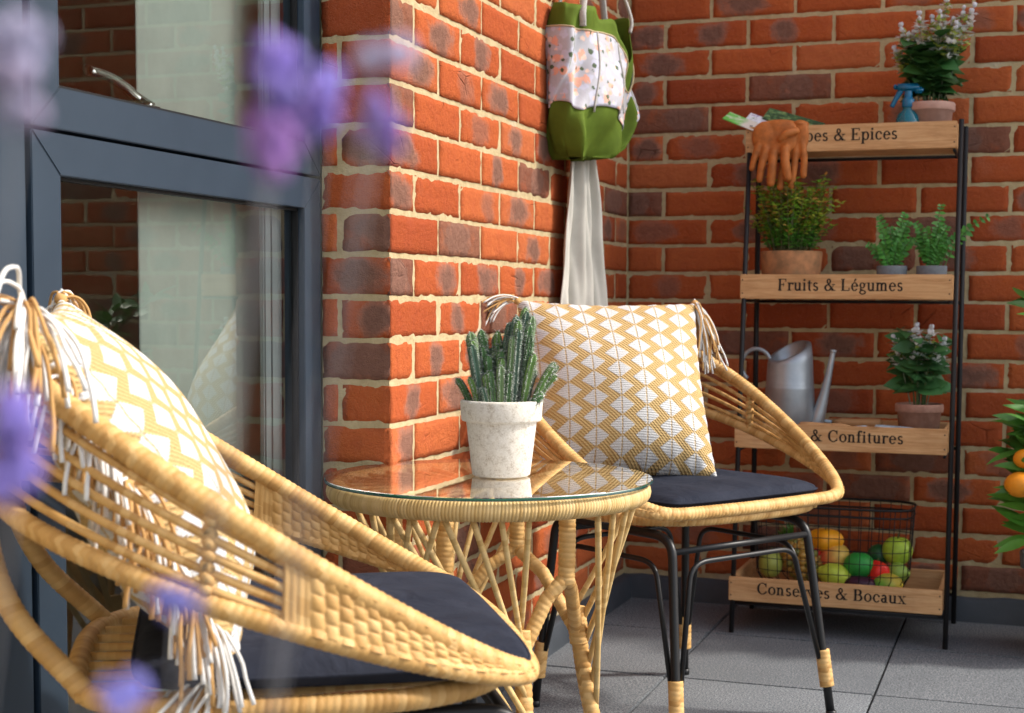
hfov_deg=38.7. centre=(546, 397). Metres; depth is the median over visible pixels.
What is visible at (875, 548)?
avocado
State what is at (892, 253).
potted fern
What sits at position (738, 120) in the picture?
seed packet
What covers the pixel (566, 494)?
rattan table
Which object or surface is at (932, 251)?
potted fern
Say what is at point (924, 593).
shelf rack
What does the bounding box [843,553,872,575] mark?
avocado
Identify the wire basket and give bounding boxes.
[754,497,916,586]
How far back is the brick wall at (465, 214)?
3.73 m
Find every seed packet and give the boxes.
[722,112,758,130]
[746,113,767,122]
[762,108,824,124]
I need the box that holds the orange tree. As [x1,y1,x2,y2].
[986,287,1023,568]
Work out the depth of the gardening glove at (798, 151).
3.62 m
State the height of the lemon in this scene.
0.062 m
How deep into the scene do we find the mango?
3.58 m
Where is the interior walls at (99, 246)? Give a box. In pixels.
[58,0,137,712]
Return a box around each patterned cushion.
[0,265,255,712]
[482,294,728,475]
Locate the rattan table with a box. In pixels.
[324,459,652,712]
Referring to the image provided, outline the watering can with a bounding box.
[743,340,836,423]
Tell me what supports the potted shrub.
on the shelf rack
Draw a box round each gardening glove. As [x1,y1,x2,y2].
[749,119,799,186]
[777,120,808,190]
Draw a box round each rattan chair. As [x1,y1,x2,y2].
[0,380,539,712]
[532,348,844,712]
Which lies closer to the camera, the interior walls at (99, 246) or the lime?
the interior walls at (99, 246)
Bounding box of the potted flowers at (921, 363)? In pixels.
[883,322,951,428]
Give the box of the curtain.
[134,0,322,691]
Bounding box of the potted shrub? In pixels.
[743,171,844,273]
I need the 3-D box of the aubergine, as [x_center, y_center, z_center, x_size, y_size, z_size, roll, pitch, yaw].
[0.779,0.460,3.616,0.088,0.039,0.052,2,4,18]
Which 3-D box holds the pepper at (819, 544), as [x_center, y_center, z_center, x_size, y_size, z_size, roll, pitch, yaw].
[0.705,0.356,3.687,0.078,0.067,0.072,-1,4,-22]
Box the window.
[0,0,320,712]
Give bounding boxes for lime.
[888,562,910,581]
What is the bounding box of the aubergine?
[844,576,874,585]
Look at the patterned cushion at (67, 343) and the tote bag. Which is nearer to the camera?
the patterned cushion at (67, 343)
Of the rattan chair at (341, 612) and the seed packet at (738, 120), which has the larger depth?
the seed packet at (738, 120)
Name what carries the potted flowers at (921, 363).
on the shelf rack
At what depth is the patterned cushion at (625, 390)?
2.90 m
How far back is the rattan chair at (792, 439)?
2.88 m
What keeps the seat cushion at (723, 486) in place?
on the rattan chair at (792, 439)
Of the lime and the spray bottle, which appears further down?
the lime
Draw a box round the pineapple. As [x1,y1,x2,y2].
[772,525,821,580]
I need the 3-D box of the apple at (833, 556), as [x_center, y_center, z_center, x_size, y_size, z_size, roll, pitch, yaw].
[0.730,0.398,3.682,0.078,0.080,0.078,2,4,18]
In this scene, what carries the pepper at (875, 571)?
in the wire basket
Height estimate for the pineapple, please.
0.162 m
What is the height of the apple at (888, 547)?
0.078 m
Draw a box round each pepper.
[811,527,843,551]
[867,558,889,579]
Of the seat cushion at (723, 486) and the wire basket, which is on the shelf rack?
the wire basket
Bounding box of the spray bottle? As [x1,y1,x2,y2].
[890,83,923,121]
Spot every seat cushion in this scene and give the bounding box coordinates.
[131,571,530,689]
[647,468,817,507]
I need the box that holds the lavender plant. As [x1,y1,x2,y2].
[0,7,414,712]
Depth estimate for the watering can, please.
3.66 m
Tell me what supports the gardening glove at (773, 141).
hanging from the shelf rack
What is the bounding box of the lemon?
[816,563,851,582]
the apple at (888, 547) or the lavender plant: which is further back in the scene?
the apple at (888, 547)
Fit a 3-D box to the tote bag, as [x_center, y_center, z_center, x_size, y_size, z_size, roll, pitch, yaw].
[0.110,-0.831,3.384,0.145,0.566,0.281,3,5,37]
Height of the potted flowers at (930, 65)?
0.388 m
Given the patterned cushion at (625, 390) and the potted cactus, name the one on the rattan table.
the potted cactus
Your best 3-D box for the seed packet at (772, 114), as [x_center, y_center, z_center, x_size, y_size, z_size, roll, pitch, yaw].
[0.634,-0.709,3.733,0.150,0.006,0.060,19,43,17]
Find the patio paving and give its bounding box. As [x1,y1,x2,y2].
[501,598,1023,712]
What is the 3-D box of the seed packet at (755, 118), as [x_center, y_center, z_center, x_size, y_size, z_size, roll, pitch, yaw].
[0.563,-0.699,3.721,0.110,0.004,0.060,23,38,16]
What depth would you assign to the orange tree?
3.40 m
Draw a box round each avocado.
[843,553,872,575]
[867,544,886,563]
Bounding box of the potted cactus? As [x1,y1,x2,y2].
[455,306,559,478]
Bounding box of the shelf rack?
[728,119,968,649]
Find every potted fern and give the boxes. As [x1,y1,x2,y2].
[865,212,915,273]
[913,204,989,273]
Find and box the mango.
[874,573,902,586]
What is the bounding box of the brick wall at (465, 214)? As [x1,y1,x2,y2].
[321,0,1023,703]
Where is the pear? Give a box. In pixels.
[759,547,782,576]
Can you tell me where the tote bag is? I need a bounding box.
[545,0,639,161]
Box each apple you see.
[820,545,848,565]
[882,533,912,563]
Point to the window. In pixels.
(140, 143)
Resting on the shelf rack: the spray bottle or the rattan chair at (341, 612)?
the spray bottle
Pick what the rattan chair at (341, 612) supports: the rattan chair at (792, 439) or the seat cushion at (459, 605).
the seat cushion at (459, 605)
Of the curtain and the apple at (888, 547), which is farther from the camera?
the apple at (888, 547)
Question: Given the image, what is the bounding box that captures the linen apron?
[560,160,607,305]
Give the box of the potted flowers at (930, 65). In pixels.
[891,0,977,121]
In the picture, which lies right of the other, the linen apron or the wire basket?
the wire basket

